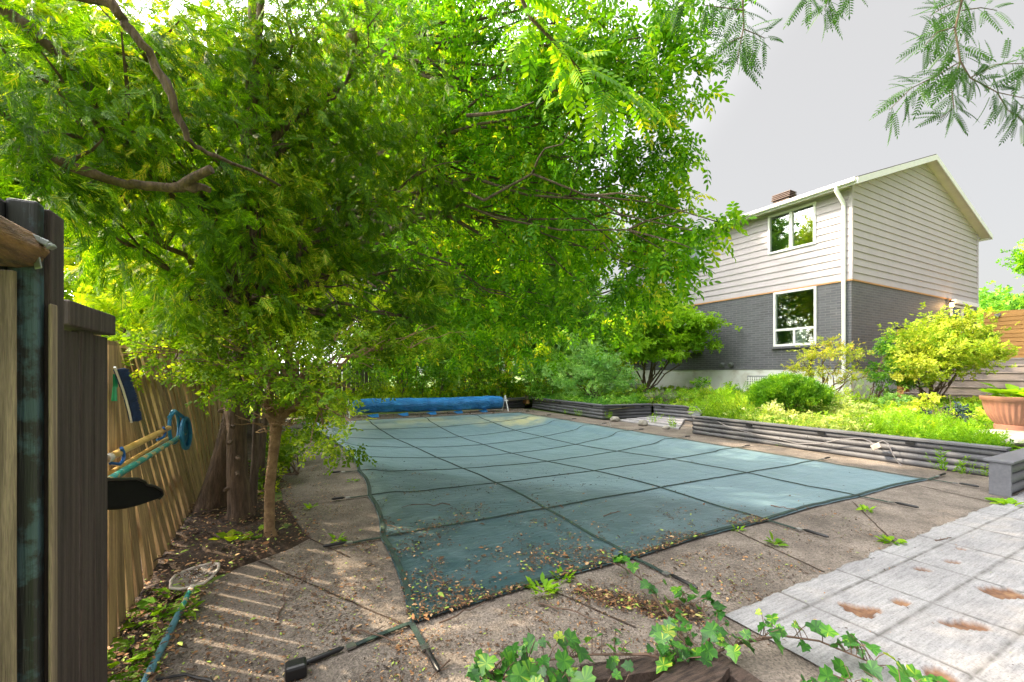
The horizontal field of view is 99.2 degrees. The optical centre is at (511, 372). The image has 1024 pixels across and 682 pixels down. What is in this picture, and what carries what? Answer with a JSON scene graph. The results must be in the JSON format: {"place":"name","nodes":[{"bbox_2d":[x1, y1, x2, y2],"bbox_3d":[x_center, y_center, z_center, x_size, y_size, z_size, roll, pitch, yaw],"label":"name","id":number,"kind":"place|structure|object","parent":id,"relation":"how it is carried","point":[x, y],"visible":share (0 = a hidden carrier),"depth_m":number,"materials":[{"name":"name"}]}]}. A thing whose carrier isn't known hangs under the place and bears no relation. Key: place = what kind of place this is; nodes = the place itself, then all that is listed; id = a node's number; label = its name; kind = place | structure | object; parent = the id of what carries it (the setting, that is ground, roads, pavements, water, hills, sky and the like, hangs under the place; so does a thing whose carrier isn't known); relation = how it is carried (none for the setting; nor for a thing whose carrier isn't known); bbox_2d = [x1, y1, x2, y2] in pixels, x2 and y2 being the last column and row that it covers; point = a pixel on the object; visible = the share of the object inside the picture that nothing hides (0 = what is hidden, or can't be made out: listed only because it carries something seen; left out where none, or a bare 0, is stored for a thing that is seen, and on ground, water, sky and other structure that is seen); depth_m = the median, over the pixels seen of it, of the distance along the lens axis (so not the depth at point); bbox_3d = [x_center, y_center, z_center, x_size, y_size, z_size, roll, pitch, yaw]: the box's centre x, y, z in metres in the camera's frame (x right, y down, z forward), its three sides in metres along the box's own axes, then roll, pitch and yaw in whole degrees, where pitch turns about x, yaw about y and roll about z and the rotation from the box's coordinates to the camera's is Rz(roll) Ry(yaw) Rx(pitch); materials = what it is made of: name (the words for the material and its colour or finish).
{"place":"outdoors","nodes":[
{"label":"outdoors","id":0,"kind":"place"},
{"bbox_2d":[107,418,309,674],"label":"soil","id":1,"kind":"structure","parent":0,"point":[292,542],"depth_m":3.10,"materials":[{"name":"soil"}]},
{"bbox_2d":[107,632,169,681],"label":"weed","id":2,"kind":"object","parent":1,"relation":"on","point":[140,654],"visible":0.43,"depth_m":1.88,"materials":[{"name":"green plant"}]},
{"bbox_2d":[118,597,184,635],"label":"weed","id":3,"kind":"object","parent":1,"relation":"on","point":[150,600],"visible":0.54,"depth_m":2.21,"materials":[{"name":"green plant"}]},
{"bbox_2d":[97,335,226,653],"bbox_3d":[-4.645,0.520,6.683,0.489,1.518,12.281,0,0,-29],"label":"picket fence","id":4,"kind":"object","parent":1,"relation":"on","point":[146,532],"visible":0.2,"depth_m":3.09,"materials":[{"name":"wood"}]},
{"bbox_2d":[113,367,141,422],"bbox_3d":[-1.706,0.104,1.940,0.037,0.257,0.310,0,0,-29],"label":"wall brush","id":5,"kind":"object","parent":4,"relation":"hanging from","point":[128,391],"depth_m":1.94,"materials":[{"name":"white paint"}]},
{"bbox_2d":[107,426,171,462],"bbox_3d":[-1.928,0.353,2.287,0.036,0.041,1.195,0,0,-29],"label":"yellow pole","id":6,"kind":"object","parent":4,"relation":"attached to","point":[113,455],"visible":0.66,"depth_m":2.11,"materials":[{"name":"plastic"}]},
{"bbox_2d":[108,447,125,465],"bbox_3d":[-1.694,0.361,1.880,0.025,0.079,0.114,0,0,-18],"label":"pole hook","id":7,"kind":"object","parent":6,"relation":"attached to","point":[122,461],"visible":0.95,"depth_m":1.89,"materials":[{"name":"blue plastic"}]},
{"bbox_2d":[108,436,168,474],"bbox_3d":[-2.067,0.442,2.479,0.026,0.068,1.506,0,0,-31],"label":"bamboo pole","id":8,"kind":"object","parent":7,"relation":"hanging from","point":[140,454],"visible":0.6,"depth_m":2.25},
{"bbox_2d":[107,433,186,477],"bbox_3d":[-1.977,0.430,2.445,0.028,0.097,1.980,0,0,-30],"label":"net pole","id":9,"kind":"object","parent":7,"relation":"hanging from","point":[121,472],"visible":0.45,"depth_m":2.02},
{"bbox_2d":[167,409,191,449],"bbox_3d":[-2.340,0.406,3.088,0.065,0.315,0.595,0,0,-29],"label":"hand net","id":10,"kind":"object","parent":9,"relation":"attached to","point":[184,425],"visible":0.89,"depth_m":3.05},
{"bbox_2d":[0,0,337,512],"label":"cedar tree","id":11,"kind":"object","parent":1,"relation":"on","point":[89,97],"visible":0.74,"depth_m":2.90,"materials":[{"name":"green plant"}]},
{"bbox_2d":[142,582,204,617],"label":"weed","id":12,"kind":"object","parent":1,"relation":"on","point":[167,596],"visible":0.48,"depth_m":2.40,"materials":[{"name":"green plant"}]},
{"bbox_2d":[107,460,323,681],"bbox_3d":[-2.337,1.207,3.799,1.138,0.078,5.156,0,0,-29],"label":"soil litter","id":13,"kind":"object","parent":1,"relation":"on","point":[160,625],"visible":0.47,"depth_m":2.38,"materials":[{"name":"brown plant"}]},
{"bbox_2d":[163,128,363,509],"bbox_3d":[-2.326,-0.619,4.384,1.536,3.783,1.389,0,0,20],"label":"young tree","id":14,"kind":"object","parent":1,"relation":"on","point":[254,469],"visible":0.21,"depth_m":3.95,"materials":[{"name":"green plant"}]},
{"bbox_2d":[109,295,460,537],"bbox_3d":[-1.274,0.299,3.484,2.924,2.003,1.610,0,0,-41],"label":"crabapple tree","id":15,"kind":"object","parent":1,"relation":"on","point":[265,366],"visible":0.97,"depth_m":3.18,"materials":[{"name":"green plant"}]},
{"bbox_2d":[248,420,333,497],"bbox_3d":[-2.881,1.074,5.467,0.925,0.874,2.243,0,0,-10],"label":"ivy","id":16,"kind":"object","parent":1,"relation":"on","point":[286,457],"visible":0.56,"depth_m":5.25,"materials":[{"name":"green plant"}]},
{"bbox_2d":[117,0,490,521],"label":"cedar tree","id":17,"kind":"object","parent":1,"relation":"on","point":[273,274],"visible":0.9,"depth_m":4.06,"materials":[{"name":"green plant"}]},
{"bbox_2d":[258,203,354,489],"bbox_3d":[-2.760,-0.408,5.113,1.975,3.362,1.327,0,0,0],"label":"young tree","id":18,"kind":"object","parent":1,"relation":"on","point":[262,445],"visible":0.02,"depth_m":4.72,"materials":[{"name":"brown plant"}]},
{"bbox_2d":[175,0,756,378],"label":"ash tree","id":19,"kind":"object","parent":1,"relation":"on","point":[508,183],"visible":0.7,"depth_m":5.37,"materials":[{"name":"green plant"}]},
{"bbox_2d":[139,374,766,681],"bbox_3d":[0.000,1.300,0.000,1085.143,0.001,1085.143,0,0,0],"label":"ground","id":20,"kind":"structure","parent":0,"point":[279,492],"depth_m":13.51,"materials":[{"name":"brown soil"}]},
{"bbox_2d":[0,0,183,207],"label":"garden tree","id":21,"kind":"object","parent":20,"relation":"on","point":[8,44],"visible":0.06,"depth_m":7.99,"materials":[{"name":"green plant"}]},
{"bbox_2d":[64,202,224,363],"bbox_3d":[-5.981,-0.998,7.615,2.932,4.548,3.344,0,0,36],"label":"garden tree","id":22,"kind":"object","parent":20,"relation":"on","point":[71,261],"visible":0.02,"depth_m":6.75,"materials":[{"name":"green plant"}]},
{"bbox_2d":[30,153,281,407],"bbox_3d":[-7.075,-1.458,8.862,5.295,5.467,5.369,0,0,0],"label":"garden tree","id":23,"kind":"object","parent":20,"relation":"on","point":[67,288],"visible":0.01,"depth_m":7.21,"materials":[{"name":"green plant"}]},
{"bbox_2d":[41,4,329,304],"bbox_3d":[-8.785,-4.377,12.540,8.397,11.300,8.158,0,0,0],"label":"garden tree","id":24,"kind":"object","parent":20,"relation":"on","point":[156,19],"depth_m":10.21,"materials":[{"name":"green plant"}]},
{"bbox_2d":[64,245,313,451],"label":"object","id":25,"kind":"object","parent":20,"relation":"on","point":[103,304],"visible":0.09,"depth_m":4.62,"materials":[{"name":"plant"}]},
{"bbox_2d":[254,362,384,409],"bbox_3d":[-6.545,0.441,15.144,4.185,1.619,0.100,0,0,-29],"label":"back fence","id":26,"kind":"object","parent":20,"relation":"on","point":[364,377],"visible":0.08,"depth_m":15.52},
{"bbox_2d":[253,229,391,382],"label":"garden tree","id":27,"kind":"object","parent":20,"relation":"on","point":[372,282],"visible":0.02,"depth_m":15.31,"materials":[{"name":"green plant"}]},
{"bbox_2d":[247,268,404,421],"bbox_3d":[-4.185,-0.608,9.203,2.710,3.856,4.930,0,0,36],"label":"tree","id":28,"kind":"object","parent":20,"relation":"on","point":[298,343],"visible":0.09,"depth_m":9.28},
{"bbox_2d":[325,248,462,389],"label":"garden tree","id":29,"kind":"object","parent":20,"relation":"on","point":[387,304],"visible":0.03,"depth_m":17.50,"materials":[{"name":"green plant"}]},
{"bbox_2d":[374,325,428,397],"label":"hedge sapling","id":30,"kind":"object","parent":20,"relation":"on","point":[393,380],"visible":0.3,"depth_m":14.63,"materials":[{"name":"plant"}]},
{"bbox_2d":[264,0,548,386],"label":"garden tree","id":31,"kind":"object","parent":20,"relation":"on","point":[455,280],"visible":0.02,"depth_m":16.10,"materials":[{"name":"green plant"}]},
{"bbox_2d":[392,327,449,397],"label":"hedge sapling","id":32,"kind":"object","parent":20,"relation":"on","point":[419,382],"visible":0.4,"depth_m":15.12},
{"bbox_2d":[412,323,468,397],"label":"hedge sapling","id":33,"kind":"object","parent":20,"relation":"on","point":[444,381],"visible":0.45,"depth_m":14.99,"materials":[{"name":"plant"}]},
{"bbox_2d":[420,338,473,396],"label":"hedge sapling","id":34,"kind":"object","parent":20,"relation":"on","point":[456,381],"visible":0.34,"depth_m":15.33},
{"bbox_2d":[311,376,613,408],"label":"back undergrowth","id":35,"kind":"object","parent":20,"relation":"on","point":[521,392],"visible":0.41,"depth_m":15.36,"materials":[{"name":"plant"}]},
{"bbox_2d":[440,323,506,396],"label":"hedge sapling","id":36,"kind":"object","parent":20,"relation":"on","point":[470,377],"visible":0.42,"depth_m":15.77,"materials":[{"name":"plant"}]},
{"bbox_2d":[415,273,533,388],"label":"garden tree","id":37,"kind":"object","parent":20,"relation":"on","point":[503,365],"visible":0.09,"depth_m":19.32,"materials":[{"name":"green plant"}]},
{"bbox_2d":[460,342,506,393],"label":"hedge sapling","id":38,"kind":"object","parent":20,"relation":"on","point":[480,376],"visible":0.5,"depth_m":16.53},
{"bbox_2d":[454,31,629,375],"bbox_3d":[0.161,-6.957,20.486,10.806,16.459,10.399,0,0,38],"label":"garden tree","id":39,"kind":"object","parent":20,"relation":"on","point":[553,269],"visible":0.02,"depth_m":19.94,"materials":[{"name":"green plant"}]},
{"bbox_2d":[531,397,604,418],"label":"log wall","id":40,"kind":"structure","parent":20,"relation":"on","point":[592,410],"depth_m":13.21,"materials":[{"name":"grey wood"}]},
{"bbox_2d":[518,169,624,308],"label":"garden tree","id":41,"kind":"object","parent":20,"relation":"on","point":[601,284],"visible":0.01,"depth_m":22.83,"materials":[{"name":"green plant"}]},
{"bbox_2d":[501,0,671,159],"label":"sumac tree","id":42,"kind":"object","parent":20,"relation":"on","point":[608,100],"visible":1,"depth_m":3.16,"materials":[{"name":"green plant"}]},
{"bbox_2d":[621,154,992,399],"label":"house","id":43,"kind":"structure","parent":20,"relation":"on","point":[857,258],"depth_m":14.17,"materials":[{"name":"beige"}]},
{"bbox_2d":[768,201,815,254],"bbox_3d":[8.725,-4.460,13.614,0.115,1.260,1.430,0,0,-29],"label":"window","id":44,"kind":"structure","parent":43,"relation":"in","point":[791,212],"depth_m":13.58,"materials":[{"name":"white paint"}]},
{"bbox_2d":[771,286,817,348],"bbox_3d":[8.757,-1.663,13.518,0.150,1.815,1.390,0,0,-29],"label":"window","id":45,"kind":"structure","parent":43,"relation":"in","point":[775,346],"depth_m":13.51,"materials":[{"name":"white paint"}]},
{"bbox_2d":[650,0,1023,146],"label":"locust tree","id":46,"kind":"object","parent":20,"relation":"on","point":[946,84],"visible":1,"depth_m":2.85,"materials":[{"name":"green plant"}]},
{"bbox_2d":[977,280,1023,324],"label":"garden tree","id":47,"kind":"object","parent":20,"relation":"on","point":[1003,301],"visible":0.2,"depth_m":29.41,"materials":[{"name":"green plant"}]},
{"bbox_2d":[995,238,1023,277],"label":"garden tree","id":48,"kind":"object","parent":20,"relation":"on","point":[1019,256],"visible":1,"depth_m":25.75,"materials":[{"name":"green plant"}]},
{"bbox_2d":[68,0,1023,373],"label":"sky","id":49,"kind":"structure","parent":0,"point":[808,127],"materials":[{"name":"white"}]},
{"bbox_2d":[151,408,1023,681],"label":"pool deck","id":50,"kind":"structure","parent":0,"point":[772,663],"depth_m":2.58,"materials":[{"name":"concrete"}]},
{"bbox_2d":[0,198,63,681],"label":"gate post","id":51,"kind":"object","parent":50,"relation":"on","point":[40,475],"visible":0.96,"depth_m":0.88,"materials":[{"name":"teal paint"}]},
{"bbox_2d":[0,215,49,681],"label":"log gate","id":52,"kind":"structure","parent":51,"relation":"attached to","point":[20,246],"depth_m":0.83,"materials":[{"name":"brown wood"}]},
{"bbox_2d":[64,300,114,681],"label":"board fence","id":53,"kind":"object","parent":50,"relation":"on","point":[85,502],"visible":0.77,"depth_m":1.21,"materials":[{"name":"brown wood"}]},
{"bbox_2d":[107,477,163,509],"bbox_3d":[-1.536,0.468,1.736,0.053,0.318,1.073,0,0,-29],"label":"shovel blade","id":54,"kind":"object","parent":53,"relation":"hanging from","point":[125,492],"visible":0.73,"depth_m":1.71,"materials":[{"name":"metal"}]},
{"bbox_2d":[141,562,219,681],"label":"leaf skimmer","id":55,"kind":"object","parent":50,"relation":"on","point":[167,637],"visible":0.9,"depth_m":2.15,"materials":[{"name":"plastic"}]},
{"bbox_2d":[284,657,306,681],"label":"plastic block","id":56,"kind":"object","parent":50,"relation":"on","point":[294,669],"depth_m":1.80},
{"bbox_2d":[346,395,508,417],"bbox_3d":[-2.361,1.003,13.279,5.010,0.527,0.624,0,0,-26],"label":"pool blanket reel","id":57,"kind":"object","parent":50,"relation":"on","point":[460,404],"visible":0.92,"depth_m":13.15,"materials":[{"name":"blue plastic"}]},
{"bbox_2d":[524,572,559,594],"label":"weed","id":58,"kind":"object","parent":50,"relation":"on","point":[547,583],"visible":1,"depth_m":2.55,"materials":[{"name":"green plant"}]},
{"bbox_2d":[465,648,633,681],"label":"grape vine","id":59,"kind":"object","parent":50,"relation":"on","point":[527,670],"visible":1,"depth_m":1.62,"materials":[{"name":"green plant"}]},
{"bbox_2d":[161,464,955,681],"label":"deck litter","id":60,"kind":"object","parent":50,"relation":"on","point":[344,637],"visible":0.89,"depth_m":2.26,"materials":[{"name":"brown plant"}]},
{"bbox_2d":[258,418,988,629],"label":"deck joints","id":61,"kind":"object","parent":50,"relation":"on","point":[392,619],"visible":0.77,"depth_m":2.70,"materials":[{"name":"soil"}]},
{"bbox_2d":[602,403,651,418],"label":"log wall","id":62,"kind":"structure","parent":50,"relation":"on","point":[641,410],"depth_m":12.02,"materials":[{"name":"grey wood"}]},
{"bbox_2d":[580,653,676,681],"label":"rotten plank","id":63,"kind":"object","parent":50,"relation":"on","point":[644,667],"visible":0.33,"depth_m":1.79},
{"bbox_2d":[503,623,712,675],"bbox_3d":[0.381,1.149,1.808,0.836,0.147,0.244,0,0,0],"label":"grape vine","id":64,"kind":"object","parent":63,"relation":"on","point":[665,661],"visible":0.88,"depth_m":1.82,"materials":[{"name":"green plant"}]},
{"bbox_2d":[652,650,729,681],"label":"rotten plank","id":65,"kind":"object","parent":63,"relation":"on","point":[693,670],"visible":0.8,"depth_m":1.74,"materials":[{"name":"wood"}]},
{"bbox_2d":[562,579,709,630],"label":"bark litter","id":66,"kind":"object","parent":50,"relation":"on","point":[629,602],"visible":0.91,"depth_m":2.38,"materials":[{"name":"brown plant"}]},
{"bbox_2d":[296,411,978,671],"bbox_3d":[-0.133,1.371,7.895,7.184,0.282,10.605,0,0,-29],"label":"pool cover","id":67,"kind":"object","parent":50,"relation":"on","point":[515,447],"visible":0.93,"depth_m":4.71,"materials":[{"name":"fabric"}]},
{"bbox_2d":[326,434,849,621],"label":"cover litter","id":68,"kind":"object","parent":67,"relation":"on","point":[506,589],"visible":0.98,"depth_m":2.94,"materials":[{"name":"brown plant"}]},
{"bbox_2d":[603,553,697,653],"bbox_3d":[0.753,1.184,2.325,0.225,0.130,1.050,0,0,-5],"label":"grape vine","id":69,"kind":"object","parent":50,"relation":"on","point":[669,623],"visible":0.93,"depth_m":2.25,"materials":[{"name":"green plant"}]},
{"bbox_2d":[653,404,702,421],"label":"log wall","id":70,"kind":"structure","parent":50,"relation":"on","point":[677,411],"depth_m":11.70,"materials":[{"name":"grey wood"}]},
{"bbox_2d":[670,583,728,661],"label":"grape vine","id":71,"kind":"object","parent":50,"relation":"on","point":[719,608],"visible":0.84,"depth_m":2.21,"materials":[{"name":"green plant"}]},
{"bbox_2d":[713,652,761,681],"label":"rotten plank","id":72,"kind":"object","parent":50,"relation":"on","point":[738,673],"visible":0.63,"depth_m":1.77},
{"bbox_2d":[692,416,1011,476],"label":"log wall","id":73,"kind":"structure","parent":50,"relation":"on","point":[912,451],"depth_m":6.49,"materials":[{"name":"grey wood"}]},
{"bbox_2d":[983,448,1023,497],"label":"planter wall","id":74,"kind":"structure","parent":50,"relation":"on","point":[1006,474],"depth_m":4.52,"materials":[{"name":"concrete"}]},
{"bbox_2d":[425,384,1021,450],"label":"garden earth","id":75,"kind":"structure","parent":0,"point":[526,397],"depth_m":12.91,"materials":[{"name":"soil"}]},
{"bbox_2d":[477,329,516,396],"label":"hedge sapling","id":76,"kind":"object","parent":75,"relation":"on","point":[497,374],"visible":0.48,"depth_m":16.56,"materials":[{"name":"green plant"}]},
{"bbox_2d":[483,369,526,396],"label":"bush","id":77,"kind":"object","parent":75,"relation":"on","point":[501,382],"visible":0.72,"depth_m":16.29,"materials":[{"name":"green plant"}]},
{"bbox_2d":[502,345,576,401],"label":"bush","id":78,"kind":"object","parent":75,"relation":"on","point":[539,387],"visible":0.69,"depth_m":15.29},
{"bbox_2d":[499,290,630,382],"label":"garden tree","id":79,"kind":"object","parent":75,"relation":"on","point":[561,349],"visible":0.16,"depth_m":19.57,"materials":[{"name":"green plant"}]},
{"bbox_2d":[539,334,641,397],"bbox_3d":[2.532,-0.136,14.121,3.240,2.317,2.327,0,0,15],"label":"bush","id":80,"kind":"object","parent":75,"relation":"on","point":[621,381],"visible":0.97,"depth_m":13.91,"materials":[{"name":"green plant"}]},
{"bbox_2d":[564,294,630,380],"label":"garden tree","id":81,"kind":"object","parent":75,"relation":"on","point":[606,313],"visible":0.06,"depth_m":20.86,"materials":[{"name":"green plant"}]},
{"bbox_2d":[528,387,681,406],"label":"groundcover","id":82,"kind":"object","parent":75,"relation":"on","point":[621,399],"visible":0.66,"depth_m":13.39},
{"bbox_2d":[593,294,741,392],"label":"tree","id":83,"kind":"object","parent":75,"relation":"on","point":[691,334],"visible":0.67,"depth_m":14.99,"materials":[{"name":"green plant"}]},
{"bbox_2d":[676,385,711,402],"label":"perennial","id":84,"kind":"object","parent":75,"relation":"on","point":[695,394],"visible":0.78,"depth_m":11.81,"materials":[{"name":"green plant"}]},
{"bbox_2d":[684,386,735,416],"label":"fern","id":85,"kind":"object","parent":75,"relation":"on","point":[698,403],"visible":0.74,"depth_m":9.64,"materials":[{"name":"green plant"}]},
{"bbox_2d":[585,384,892,408],"bbox_3d":[5.957,0.775,13.760,4.756,0.619,8.760,0,0,-28],"label":"mixed groundcover","id":86,"kind":"object","parent":75,"relation":"on","point":[661,400],"visible":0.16,"depth_m":13.09,"materials":[{"name":"green plant"}]},
{"bbox_2d":[696,385,860,421],"bbox_3d":[5.506,0.736,10.072,4.044,0.926,3.034,0,0,-29],"label":"fern groundcover","id":87,"kind":"object","parent":75,"relation":"on","point":[718,411],"visible":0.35,"depth_m":9.02,"materials":[{"name":"green plant"}]},
{"bbox_2d":[743,371,841,411],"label":"round shrub","id":88,"kind":"object","parent":75,"relation":"on","point":[783,388],"visible":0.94,"depth_m":8.58,"materials":[{"name":"green plant"}]},
{"bbox_2d":[740,398,916,438],"bbox_3d":[5.619,0.825,7.771,1.986,0.641,2.376,0,0,-30],"label":"variegated groundcover","id":89,"kind":"object","parent":75,"relation":"on","point":[836,422],"visible":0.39,"depth_m":7.77,"materials":[{"name":"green plant"}]},
{"bbox_2d":[782,334,878,394],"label":"shrub","id":90,"kind":"object","parent":75,"relation":"on","point":[827,352],"visible":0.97,"depth_m":10.48,"materials":[{"name":"plant"}]},
{"bbox_2d":[807,394,882,414],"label":"perennial","id":91,"kind":"object","parent":75,"relation":"on","point":[858,404],"visible":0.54,"depth_m":8.32,"materials":[{"name":"yellow plant"}]},
{"bbox_2d":[747,393,1023,450],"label":"leafy groundcover","id":92,"kind":"object","parent":75,"relation":"on","point":[973,401],"visible":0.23,"depth_m":8.73,"materials":[{"name":"green plant"}]},
{"bbox_2d":[869,388,916,406],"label":"perennial","id":93,"kind":"object","parent":75,"relation":"on","point":[902,397],"visible":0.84,"depth_m":9.57,"materials":[{"name":"green plant"}]},
{"bbox_2d":[860,332,931,399],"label":"green shrub","id":94,"kind":"object","parent":75,"relation":"on","point":[879,374],"visible":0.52,"depth_m":10.47,"materials":[{"name":"plant"}]},
{"bbox_2d":[903,392,944,410],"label":"perennial","id":95,"kind":"object","parent":75,"relation":"on","point":[917,403],"visible":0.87,"depth_m":8.48,"materials":[{"name":"yellow plant"}]},
{"bbox_2d":[845,404,1022,449],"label":"spiky groundcover","id":96,"kind":"object","parent":75,"relation":"on","point":[962,433],"visible":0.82,"depth_m":6.15,"materials":[{"name":"green plant"}]},
{"bbox_2d":[919,394,976,421],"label":"dark perennial","id":97,"kind":"object","parent":75,"relation":"on","point":[962,410],"visible":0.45,"depth_m":7.27,"materials":[{"name":"green plant"}]},
{"bbox_2d":[877,302,1021,400],"bbox_3d":[10.037,-0.431,10.048,3.220,2.490,2.282,0,0,0],"label":"golden shrub","id":98,"kind":"object","parent":75,"relation":"on","point":[943,342],"visible":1,"depth_m":9.88,"materials":[{"name":"yellow plant"}]},
{"bbox_2d":[900,358,1023,398],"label":"back porch","id":99,"kind":"object","parent":75,"relation":"on","point":[969,387],"visible":0.2,"depth_m":11.36,"materials":[{"name":"beige paint"}]},
{"bbox_2d":[983,309,1023,357],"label":"privacy screen","id":100,"kind":"object","parent":99,"relation":"on","point":[1007,319],"visible":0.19,"depth_m":15.97,"materials":[{"name":"brown wood"}]},
{"bbox_2d":[969,429,1023,446],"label":"stone slab","id":101,"kind":"structure","parent":75,"relation":"on","point":[1017,437],"depth_m":5.67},
{"bbox_2d":[978,382,1023,430],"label":"flower pot","id":102,"kind":"object","parent":101,"relation":"on","point":[1004,410],"visible":1,"depth_m":5.97,"materials":[{"name":"ceramic"}]},
{"bbox_2d":[724,491,1023,681],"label":"paving","id":103,"kind":"structure","parent":0,"point":[954,601],"depth_m":2.36,"materials":[{"name":"stone"}]},
{"bbox_2d":[668,608,911,681],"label":"grape vine","id":104,"kind":"object","parent":103,"relation":"on","point":[714,631],"visible":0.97,"depth_m":1.87,"materials":[{"name":"green plant"}]},
{"bbox_2d":[801,656,948,681],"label":"grape vine","id":105,"kind":"object","parent":103,"relation":"on","point":[826,674],"visible":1,"depth_m":1.67,"materials":[{"name":"green plant"}]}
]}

